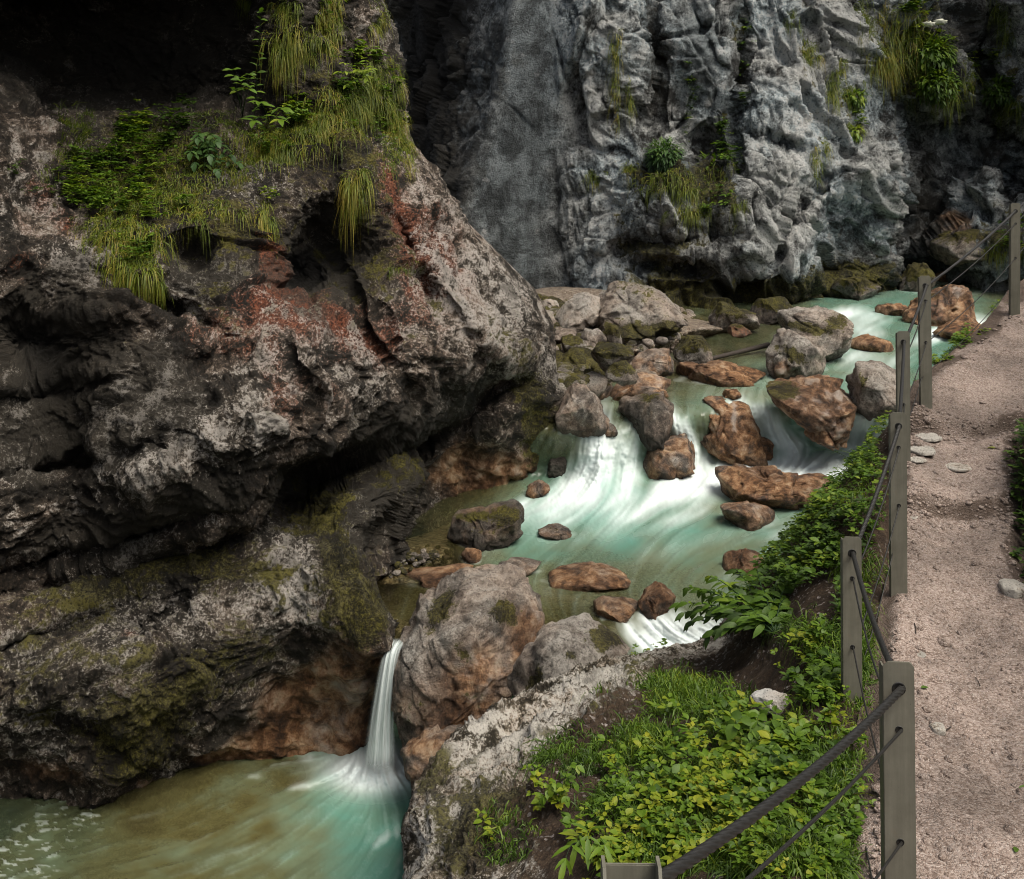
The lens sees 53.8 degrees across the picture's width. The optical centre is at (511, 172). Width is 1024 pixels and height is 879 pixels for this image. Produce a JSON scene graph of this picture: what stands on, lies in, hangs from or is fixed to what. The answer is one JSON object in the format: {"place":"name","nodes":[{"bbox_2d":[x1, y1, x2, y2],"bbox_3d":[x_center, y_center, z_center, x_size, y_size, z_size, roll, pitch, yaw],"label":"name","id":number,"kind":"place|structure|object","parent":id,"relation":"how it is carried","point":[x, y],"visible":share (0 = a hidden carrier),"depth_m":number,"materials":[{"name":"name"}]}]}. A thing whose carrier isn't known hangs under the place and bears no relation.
{"place":"outdoors","nodes":[
{"label":"outdoors","id":0,"kind":"place"},
{"bbox_2d":[0,696,513,878],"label":"pool water","id":1,"kind":"structure","parent":0,"point":[316,815],"depth_m":10.81,"materials":[{"name":"liquid"}]},
{"bbox_2d":[400,724,462,784],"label":"boulder","id":2,"kind":"object","parent":1,"relation":"in","point":[417,753],"visible":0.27,"depth_m":10.86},
{"bbox_2d":[391,562,544,780],"bbox_3d":[-0.557,5.861,11.766,1.876,2.313,1.410,0,0,0],"label":"boulder","id":3,"kind":"object","parent":1,"relation":"on","point":[467,635],"visible":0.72,"depth_m":11.28,"materials":[{"name":"stone"}]},
{"bbox_2d":[394,632,399,640],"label":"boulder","id":4,"kind":"object","parent":3,"relation":"on","point":[397,634],"visible":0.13,"depth_m":12.00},
{"bbox_2d":[0,0,564,808],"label":"mottled rock cliff","id":5,"kind":"structure","parent":0,"point":[236,470],"depth_m":12.10,"materials":[{"name":"stone"}]},
{"bbox_2d":[7,0,407,268],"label":"ledge undergrowth","id":6,"kind":"object","parent":5,"relation":"on","point":[98,199],"visible":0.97,"depth_m":13.90,"materials":[{"name":"green plant"}]},
{"bbox_2d":[184,132,243,178],"bbox_3d":[-4.214,-0.070,14.042,0.848,1.008,0.611,0,0,32],"label":"leafy plant","id":7,"kind":"object","parent":5,"relation":"on","point":[203,143],"visible":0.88,"depth_m":14.00,"materials":[{"name":"green plant"}]},
{"bbox_2d":[36,0,423,309],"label":"hanging grass","id":8,"kind":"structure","parent":5,"relation":"attached to","point":[325,131],"depth_m":14.36,"materials":[{"name":"plant"}]},
{"bbox_2d":[222,67,256,117],"bbox_3d":[-3.831,-1.126,14.271,0.460,0.603,1.828,0,0,-13],"label":"leafy plant","id":9,"kind":"object","parent":5,"relation":"on","point":[236,78],"visible":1,"depth_m":13.81,"materials":[{"name":"green plant"}]},
{"bbox_2d":[247,7,267,113],"bbox_3d":[-3.588,-1.470,14.306,0.270,1.463,1.808,0,0,-19],"label":"climbing sapling","id":10,"kind":"object","parent":5,"relation":"on","point":[261,9],"visible":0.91,"depth_m":14.22,"materials":[{"name":"green plant"}]},
{"bbox_2d":[240,100,293,128],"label":"leafy plant","id":11,"kind":"object","parent":5,"relation":"on","point":[280,121],"visible":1,"depth_m":13.75,"materials":[{"name":"green plant"}]},
{"bbox_2d":[285,101,307,121],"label":"leafy plant","id":12,"kind":"object","parent":5,"relation":"on","point":[287,113],"visible":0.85,"depth_m":14.46,"materials":[{"name":"green plant"}]},
{"bbox_2d":[333,57,376,88],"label":"leafy plant","id":13,"kind":"object","parent":5,"relation":"on","point":[363,73],"visible":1,"depth_m":15.20,"materials":[{"name":"green plant"}]},
{"bbox_2d":[369,641,402,762],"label":"waterfall water","id":14,"kind":"structure","parent":0,"point":[380,747],"depth_m":11.39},
{"bbox_2d":[377,287,728,633],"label":"riverbed","id":15,"kind":"structure","parent":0,"point":[399,594],"depth_m":14.96,"materials":[{"name":"stone"}]},
{"bbox_2d":[405,563,473,591],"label":"boulder","id":16,"kind":"object","parent":15,"relation":"on","point":[426,578],"visible":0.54,"depth_m":13.45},
{"bbox_2d":[389,293,705,578],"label":"rocks","id":17,"kind":"object","parent":15,"relation":"on","point":[591,372],"visible":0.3,"depth_m":18.50,"materials":[{"name":"stone"}]},
{"bbox_2d":[555,326,576,343],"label":"boulder","id":18,"kind":"object","parent":17,"relation":"on","point":[560,332],"visible":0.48,"depth_m":21.14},
{"bbox_2d":[560,334,583,350],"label":"boulder","id":19,"kind":"object","parent":17,"relation":"on","point":[569,341],"visible":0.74,"depth_m":20.43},
{"bbox_2d":[555,292,600,331],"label":"boulder","id":20,"kind":"object","parent":17,"relation":"on","point":[578,312],"visible":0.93,"depth_m":22.16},
{"bbox_2d":[580,328,606,343],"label":"boulder","id":21,"kind":"object","parent":17,"relation":"on","point":[596,336],"visible":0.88,"depth_m":21.20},
{"bbox_2d":[591,342,633,371],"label":"boulder","id":22,"kind":"object","parent":17,"relation":"on","point":[606,355],"visible":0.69,"depth_m":18.30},
{"bbox_2d":[541,299,558,307],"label":"boulder","id":23,"kind":"object","parent":15,"relation":"on","point":[549,302],"visible":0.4,"depth_m":25.18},
{"bbox_2d":[561,347,592,364],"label":"boulder","id":24,"kind":"object","parent":15,"relation":"on","point":[576,355],"visible":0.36,"depth_m":19.63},
{"bbox_2d":[555,383,609,437],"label":"boulder","id":25,"kind":"object","parent":15,"relation":"on","point":[580,413],"visible":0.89,"depth_m":16.92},
{"bbox_2d":[598,382,612,399],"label":"boulder","id":26,"kind":"object","parent":15,"relation":"on","point":[607,391],"visible":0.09,"depth_m":18.65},
{"bbox_2d":[604,322,622,343],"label":"boulder","id":27,"kind":"object","parent":15,"relation":"on","point":[612,332],"visible":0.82,"depth_m":20.92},
{"bbox_2d":[605,360,638,386],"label":"boulder","id":28,"kind":"object","parent":15,"relation":"on","point":[623,373],"visible":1,"depth_m":17.25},
{"bbox_2d":[590,281,688,344],"bbox_3d":[2.800,3.123,22.335,2.093,1.418,1.657,0,0,0],"label":"boulder","id":29,"kind":"object","parent":15,"relation":"on","point":[637,312],"visible":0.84,"depth_m":21.91,"materials":[{"name":"stone"}]},
{"bbox_2d":[631,348,673,376],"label":"boulder","id":30,"kind":"object","parent":15,"relation":"on","point":[659,361],"visible":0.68,"depth_m":20.33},
{"bbox_2d":[673,335,712,363],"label":"boulder","id":31,"kind":"object","parent":15,"relation":"on","point":[693,348],"visible":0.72,"depth_m":21.27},
{"bbox_2d":[727,323,751,337],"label":"boulder","id":32,"kind":"object","parent":15,"relation":"on","point":[737,330],"visible":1,"depth_m":22.36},
{"bbox_2d":[400,308,992,878],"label":"bank","id":33,"kind":"structure","parent":0,"point":[470,768],"depth_m":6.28,"materials":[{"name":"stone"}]},
{"bbox_2d":[539,762,584,808],"bbox_3d":[0.252,3.127,5.123,0.224,0.258,0.137,0,0,30],"label":"leafy plant","id":34,"kind":"object","parent":33,"relation":"on","point":[550,791],"visible":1,"depth_m":5.12,"materials":[{"name":"green plant"}]},
{"bbox_2d":[507,612,629,695],"bbox_3d":[0.577,4.994,9.998,1.263,1.010,1.072,0,0,0],"label":"boulder","id":35,"kind":"object","parent":33,"relation":"on","point":[558,648],"visible":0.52,"depth_m":9.91,"materials":[{"name":"stone"}]},
{"bbox_2d":[552,823,621,878],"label":"leafy plant","id":36,"kind":"object","parent":33,"relation":"on","point":[587,847],"visible":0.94,"depth_m":4.28,"materials":[{"name":"green plant"}]},
{"bbox_2d":[600,855,661,878],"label":"fence post","id":37,"kind":"object","parent":33,"relation":"on","point":[631,870],"visible":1,"depth_m":1.74,"materials":[{"name":"metal"}]},
{"bbox_2d":[473,613,876,878],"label":"bank herbs","id":38,"kind":"object","parent":33,"relation":"on","point":[759,759],"visible":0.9,"depth_m":4.74,"materials":[{"name":"green plant"}]},
{"bbox_2d":[669,568,795,649],"bbox_3d":[1.738,3.177,7.341,0.958,0.488,1.351,0,0,-15],"label":"shrub","id":39,"kind":"object","parent":33,"relation":"on","point":[757,616],"visible":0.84,"depth_m":7.14,"materials":[{"name":"green plant"}]},
{"bbox_2d":[725,709,790,750],"bbox_3d":[1.286,2.878,5.158,0.398,0.222,0.201,0,0,0],"label":"leafy plant","id":40,"kind":"object","parent":33,"relation":"on","point":[751,723],"visible":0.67,"depth_m":5.15,"materials":[{"name":"green plant"}]},
{"bbox_2d":[749,688,789,714],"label":"rock","id":41,"kind":"object","parent":33,"relation":"on","point":[763,695],"visible":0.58,"depth_m":5.61,"materials":[{"name":"white stone"}]},
{"bbox_2d":[630,299,999,654],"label":"slope herbs","id":42,"kind":"object","parent":33,"relation":"on","point":[818,504],"visible":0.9,"depth_m":7.64,"materials":[{"name":"green plant"}]},
{"bbox_2d":[840,536,861,701],"bbox_3d":[1.825,2.683,5.424,0.100,1.470,0.054,0,0,5],"label":"fence post","id":43,"kind":"object","parent":33,"relation":"on","point":[851,630],"visible":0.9,"depth_m":5.40,"materials":[{"name":"green paint"}]},
{"bbox_2d":[879,661,915,878],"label":"fence post","id":44,"kind":"object","parent":33,"relation":"on","point":[897,796],"visible":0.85,"depth_m":3.30,"materials":[{"name":"green paint"}]},
{"bbox_2d":[662,201,1023,878],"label":"handrail rope","id":45,"kind":"object","parent":44,"relation":"attached to","point":[682,864],"visible":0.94,"depth_m":2.72,"materials":[{"name":"metal"}]},
{"bbox_2d":[745,214,1023,878],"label":"railing cable","id":46,"kind":"object","parent":44,"relation":"attached to","point":[777,853],"visible":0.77,"depth_m":3.01,"materials":[{"name":"metal"}]},
{"bbox_2d":[862,291,1007,878],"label":"lowest railing cable","id":47,"kind":"object","parent":44,"relation":"attached to","point":[892,553],"visible":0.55,"depth_m":6.27,"materials":[{"name":"metal"}]},
{"bbox_2d":[852,247,1023,878],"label":"railing cable","id":48,"kind":"object","parent":44,"relation":"attached to","point":[882,869],"visible":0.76,"depth_m":5.59,"materials":[{"name":"metal"}]},
{"bbox_2d":[889,412,906,596],"bbox_3d":[2.458,2.248,6.427,0.100,1.450,0.054,0,-1,9],"label":"fence post","id":49,"kind":"object","parent":33,"relation":"on","point":[898,541],"visible":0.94,"depth_m":6.41,"materials":[{"name":"grey wood"}]},
{"bbox_2d":[895,331,910,460],"bbox_3d":[3.150,2.023,8.128,0.100,1.500,0.054,0,-1,8],"label":"fence post","id":50,"kind":"object","parent":33,"relation":"on","point":[901,337],"visible":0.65,"depth_m":8.11,"materials":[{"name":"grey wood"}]},
{"bbox_2d":[917,276,931,408],"bbox_3d":[3.675,1.659,8.978,0.100,1.490,0.054,-1,-1,6],"label":"fence post","id":51,"kind":"object","parent":33,"relation":"on","point":[925,367],"visible":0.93,"depth_m":8.96,"materials":[{"name":"grey paint"}]},
{"bbox_2d":[1009,203,1019,315],"bbox_3d":[5.388,1.109,10.825,0.100,1.570,0.054,0,0,4],"label":"fence post","id":52,"kind":"object","parent":33,"relation":"on","point":[1014,272],"visible":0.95,"depth_m":10.80,"materials":[{"name":"grey paint"}]},
{"bbox_2d":[384,0,1023,308],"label":"grey gorge wall","id":53,"kind":"structure","parent":0,"point":[515,138],"depth_m":30.57,"materials":[{"name":"stone"}]},
{"bbox_2d":[641,136,686,173],"bbox_3d":[4.463,-0.456,29.457,1.382,1.275,1.382,0,0,0],"label":"cushion bush","id":54,"kind":"object","parent":53,"relation":"attached to","point":[661,162],"visible":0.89,"depth_m":29.23,"materials":[{"name":"green plant"}]},
{"bbox_2d":[698,149,718,170],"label":"fern bush","id":55,"kind":"object","parent":53,"relation":"attached to","point":[714,155],"visible":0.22,"depth_m":29.84,"materials":[{"name":"green plant"}]},
{"bbox_2d":[579,0,1023,271],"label":"wall grass","id":56,"kind":"structure","parent":53,"relation":"attached to","point":[885,70],"depth_m":30.66,"materials":[{"name":"plant"}]},
{"bbox_2d":[682,0,1023,262],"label":"wall undergrowth","id":57,"kind":"object","parent":53,"relation":"attached to","point":[907,4],"depth_m":30.52,"materials":[{"name":"green plant"}]},
{"bbox_2d":[844,89,870,110],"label":"fern bush","id":58,"kind":"object","parent":53,"relation":"attached to","point":[858,103],"visible":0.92,"depth_m":30.43,"materials":[{"name":"green plant"}]},
{"bbox_2d":[849,124,866,143],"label":"fern bush","id":59,"kind":"object","parent":53,"relation":"attached to","point":[858,136],"visible":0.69,"depth_m":30.16,"materials":[{"name":"green plant"}]},
{"bbox_2d":[920,21,934,43],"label":"umbel flower","id":60,"kind":"object","parent":53,"relation":"attached to","point":[930,24],"visible":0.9,"depth_m":30.86,"materials":[{"name":"white plant"}]},
{"bbox_2d":[906,31,960,77],"bbox_3d":[13.023,-3.659,31.486,1.937,1.564,1.783,0,0,0],"label":"plant","id":61,"kind":"object","parent":53,"relation":"attached to","point":[937,55],"visible":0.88,"depth_m":31.12,"materials":[{"name":"green plant"}]},
{"bbox_2d":[912,63,961,108],"bbox_3d":[13.094,-2.734,31.234,1.498,1.570,1.610,0,0,0],"label":"plant","id":62,"kind":"object","parent":53,"relation":"attached to","point":[932,89],"visible":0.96,"depth_m":31.04,"materials":[{"name":"green plant"}]},
{"bbox_2d":[932,19,947,40],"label":"umbel flower","id":63,"kind":"object","parent":53,"relation":"attached to","point":[938,22],"visible":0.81,"depth_m":31.05,"materials":[{"name":"white plant"}]},
{"bbox_2d":[927,229,988,266],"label":"boulder","id":64,"kind":"object","parent":53,"relation":"on","point":[949,249],"visible":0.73,"depth_m":31.12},
{"bbox_2d":[979,75,1014,108],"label":"plant","id":65,"kind":"object","parent":53,"relation":"attached to","point":[991,96],"visible":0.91,"depth_m":32.58,"materials":[{"name":"green plant"}]},
{"bbox_2d":[465,272,1007,654],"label":"water","id":66,"kind":"structure","parent":0,"point":[606,500],"depth_m":16.57,"materials":[{"name":"liquid"}]},
{"bbox_2d":[461,548,481,563],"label":"boulder","id":67,"kind":"object","parent":66,"relation":"in","point":[471,555],"visible":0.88,"depth_m":14.06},
{"bbox_2d":[447,499,523,562],"bbox_3d":[-0.386,5.229,14.746,1.144,0.787,0.806,0,0,0],"label":"boulder","id":68,"kind":"object","parent":66,"relation":"on","point":[494,525],"visible":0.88,"depth_m":14.55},
{"bbox_2d":[498,557,540,575],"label":"boulder","id":69,"kind":"object","parent":66,"relation":"on","point":[529,566],"visible":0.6,"depth_m":13.75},
{"bbox_2d":[526,480,549,498],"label":"boulder","id":70,"kind":"object","parent":66,"relation":"on","point":[537,489],"visible":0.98,"depth_m":16.45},
{"bbox_2d":[538,523,571,539],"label":"boulder","id":71,"kind":"object","parent":66,"relation":"on","point":[555,531],"visible":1,"depth_m":14.87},
{"bbox_2d":[547,457,566,477],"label":"boulder","id":72,"kind":"object","parent":66,"relation":"on","point":[557,467],"visible":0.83,"depth_m":17.19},
{"bbox_2d":[548,561,630,591],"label":"boulder","id":73,"kind":"object","parent":66,"relation":"on","point":[589,576],"visible":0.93,"depth_m":13.26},
{"bbox_2d":[605,423,617,437],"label":"boulder","id":74,"kind":"object","parent":66,"relation":"on","point":[611,431],"visible":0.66,"depth_m":17.23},
{"bbox_2d":[593,595,637,625],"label":"boulder","id":75,"kind":"object","parent":66,"relation":"on","point":[620,609],"visible":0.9,"depth_m":12.35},
{"bbox_2d":[610,372,670,400],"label":"boulder","id":76,"kind":"object","parent":66,"relation":"on","point":[646,383],"visible":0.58,"depth_m":18.67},
{"bbox_2d":[618,391,673,450],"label":"boulder","id":77,"kind":"object","parent":66,"relation":"on","point":[649,415],"visible":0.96,"depth_m":17.32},
{"bbox_2d":[638,581,675,619],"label":"boulder","id":78,"kind":"object","parent":66,"relation":"on","point":[656,600],"visible":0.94,"depth_m":12.42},
{"bbox_2d":[643,433,694,479],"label":"boulder","id":79,"kind":"object","parent":66,"relation":"on","point":[673,459],"visible":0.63,"depth_m":17.20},
{"bbox_2d":[690,441,694,458],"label":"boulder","id":80,"kind":"object","parent":66,"relation":"on","point":[692,446],"visible":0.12,"depth_m":17.91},
{"bbox_2d":[675,360,765,386],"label":"boulder","id":81,"kind":"object","parent":66,"relation":"on","point":[721,373],"visible":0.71,"depth_m":19.88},
{"bbox_2d":[700,395,767,466],"bbox_3d":[4.013,4.737,18.336,1.399,1.276,1.286,0,0,0],"label":"boulder","id":82,"kind":"object","parent":66,"relation":"on","point":[733,436],"visible":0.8,"depth_m":17.89,"materials":[{"name":"stone"}]},
{"bbox_2d":[722,389,741,399],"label":"boulder","id":83,"kind":"object","parent":82,"relation":"on","point":[733,394],"visible":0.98,"depth_m":18.60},
{"bbox_2d":[708,301,759,332],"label":"boulder","id":84,"kind":"object","parent":66,"relation":"on","point":[724,315],"visible":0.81,"depth_m":24.66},
{"bbox_2d":[732,463,746,467],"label":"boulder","id":85,"kind":"object","parent":66,"relation":"on","point":[740,465],"visible":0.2,"depth_m":17.56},
{"bbox_2d":[713,342,769,359],"bbox_3d":[4.678,3.955,22.008,2.666,0.271,0.120,0,0,-34],"label":"driftwood log","id":86,"kind":"object","parent":66,"relation":"on","point":[746,350],"visible":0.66,"depth_m":22.24,"materials":[{"name":"brown wood"}]},
{"bbox_2d":[722,548,763,575],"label":"boulder","id":87,"kind":"object","parent":66,"relation":"on","point":[738,559],"visible":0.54,"depth_m":13.71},
{"bbox_2d":[720,501,774,530],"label":"boulder","id":88,"kind":"object","parent":66,"relation":"on","point":[748,516],"visible":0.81,"depth_m":15.24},
{"bbox_2d":[761,437,773,460],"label":"boulder","id":89,"kind":"object","parent":66,"relation":"on","point":[767,445],"visible":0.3,"depth_m":18.07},
{"bbox_2d":[750,296,793,324],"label":"boulder","id":90,"kind":"object","parent":66,"relation":"on","point":[765,310],"visible":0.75,"depth_m":26.08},
{"bbox_2d":[715,465,831,509],"bbox_3d":[4.329,5.217,16.366,1.922,0.851,1.287,0,0,0],"label":"boulder","id":91,"kind":"object","parent":66,"relation":"on","point":[770,485],"visible":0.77,"depth_m":16.04,"materials":[{"name":"stone"}]},
{"bbox_2d":[765,328,825,378],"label":"boulder","id":92,"kind":"object","parent":66,"relation":"on","point":[789,353],"visible":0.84,"depth_m":20.15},
{"bbox_2d":[766,374,856,450],"bbox_3d":[5.340,4.241,17.821,1.723,1.242,1.492,0,0,0],"label":"boulder","id":93,"kind":"object","parent":66,"relation":"in","point":[820,409],"visible":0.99,"depth_m":17.35,"materials":[{"name":"stone"}]},
{"bbox_2d":[777,305,853,361],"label":"boulder","id":94,"kind":"object","parent":66,"relation":"on","point":[830,332],"visible":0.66,"depth_m":21.64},
{"bbox_2d":[831,273,880,300],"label":"boulder","id":95,"kind":"object","parent":66,"relation":"on","point":[858,287],"visible":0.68,"depth_m":29.52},
{"bbox_2d":[851,334,893,352],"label":"boulder","id":96,"kind":"object","parent":66,"relation":"on","point":[866,342],"visible":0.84,"depth_m":22.77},
{"bbox_2d":[845,360,910,431],"bbox_3d":[6.481,3.954,17.598,1.080,1.290,0.953,0,0,0],"label":"boulder","id":97,"kind":"object","parent":66,"relation":"on","point":[871,386],"visible":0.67,"depth_m":17.46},
{"bbox_2d":[875,303,907,315],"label":"boulder","id":98,"kind":"object","parent":66,"relation":"on","point":[895,309],"visible":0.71,"depth_m":27.19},
{"bbox_2d":[898,262,938,291],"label":"boulder","id":99,"kind":"object","parent":66,"relation":"in","point":[912,272],"visible":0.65,"depth_m":31.00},
{"bbox_2d":[902,284,977,326],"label":"boulder","id":100,"kind":"object","parent":66,"relation":"on","point":[951,302],"visible":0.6,"depth_m":25.81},
{"bbox_2d":[935,271,947,282],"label":"boulder","id":101,"kind":"object","parent":66,"relation":"on","point":[943,278],"visible":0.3,"depth_m":32.61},
{"bbox_2d":[932,319,980,338],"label":"boulder","id":102,"kind":"object","parent":66,"relation":"on","point":[952,328],"visible":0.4,"depth_m":24.01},
{"bbox_2d":[848,279,1023,878],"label":"path","id":103,"kind":"structure","parent":0,"point":[1000,856],"depth_m":6.11,"materials":[{"name":"gravel"}]},
{"bbox_2d":[911,456,926,462],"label":"edging stone","id":104,"kind":"object","parent":103,"relation":"on","point":[916,459],"visible":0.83,"depth_m":8.11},
{"bbox_2d":[917,650,925,657],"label":"edging stone","id":105,"kind":"object","parent":103,"relation":"on","point":[921,654],"visible":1,"depth_m":5.79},
{"bbox_2d":[911,445,935,455],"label":"edging stone","id":106,"kind":"object","parent":103,"relation":"on","point":[926,450],"visible":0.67,"depth_m":8.27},
{"bbox_2d":[915,433,941,441],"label":"edging stone","id":107,"kind":"object","parent":103,"relation":"on","point":[930,437],"visible":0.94,"depth_m":8.54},
{"bbox_2d":[929,721,945,735],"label":"path stone","id":108,"kind":"object","parent":103,"relation":"on","point":[937,728],"visible":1,"depth_m":5.01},
{"bbox_2d":[868,307,1023,878],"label":"path pebbles","id":109,"kind":"object","parent":103,"relation":"on","point":[1009,519],"visible":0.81,"depth_m":6.18,"materials":[{"name":"gravel"}]},
{"bbox_2d":[998,578,1023,598],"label":"path stone","id":110,"kind":"object","parent":103,"relation":"on","point":[1013,588],"visible":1,"depth_m":6.41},
{"bbox_2d":[1020,424,1023,511],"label":"embankment","id":111,"kind":"structure","parent":0,"point":[1022,455],"depth_m":7.60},
{"bbox_2d":[1003,418,1023,576],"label":"embankment herbs","id":112,"kind":"object","parent":111,"relation":"on","point":[1020,427],"visible":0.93,"depth_m":7.52,"materials":[{"name":"green plant"}]},
{"bbox_2d":[1012,434,1023,546],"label":"embankment grass","id":113,"kind":"structure","parent":111,"relation":"on","point":[1018,478],"depth_m":7.61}
]}

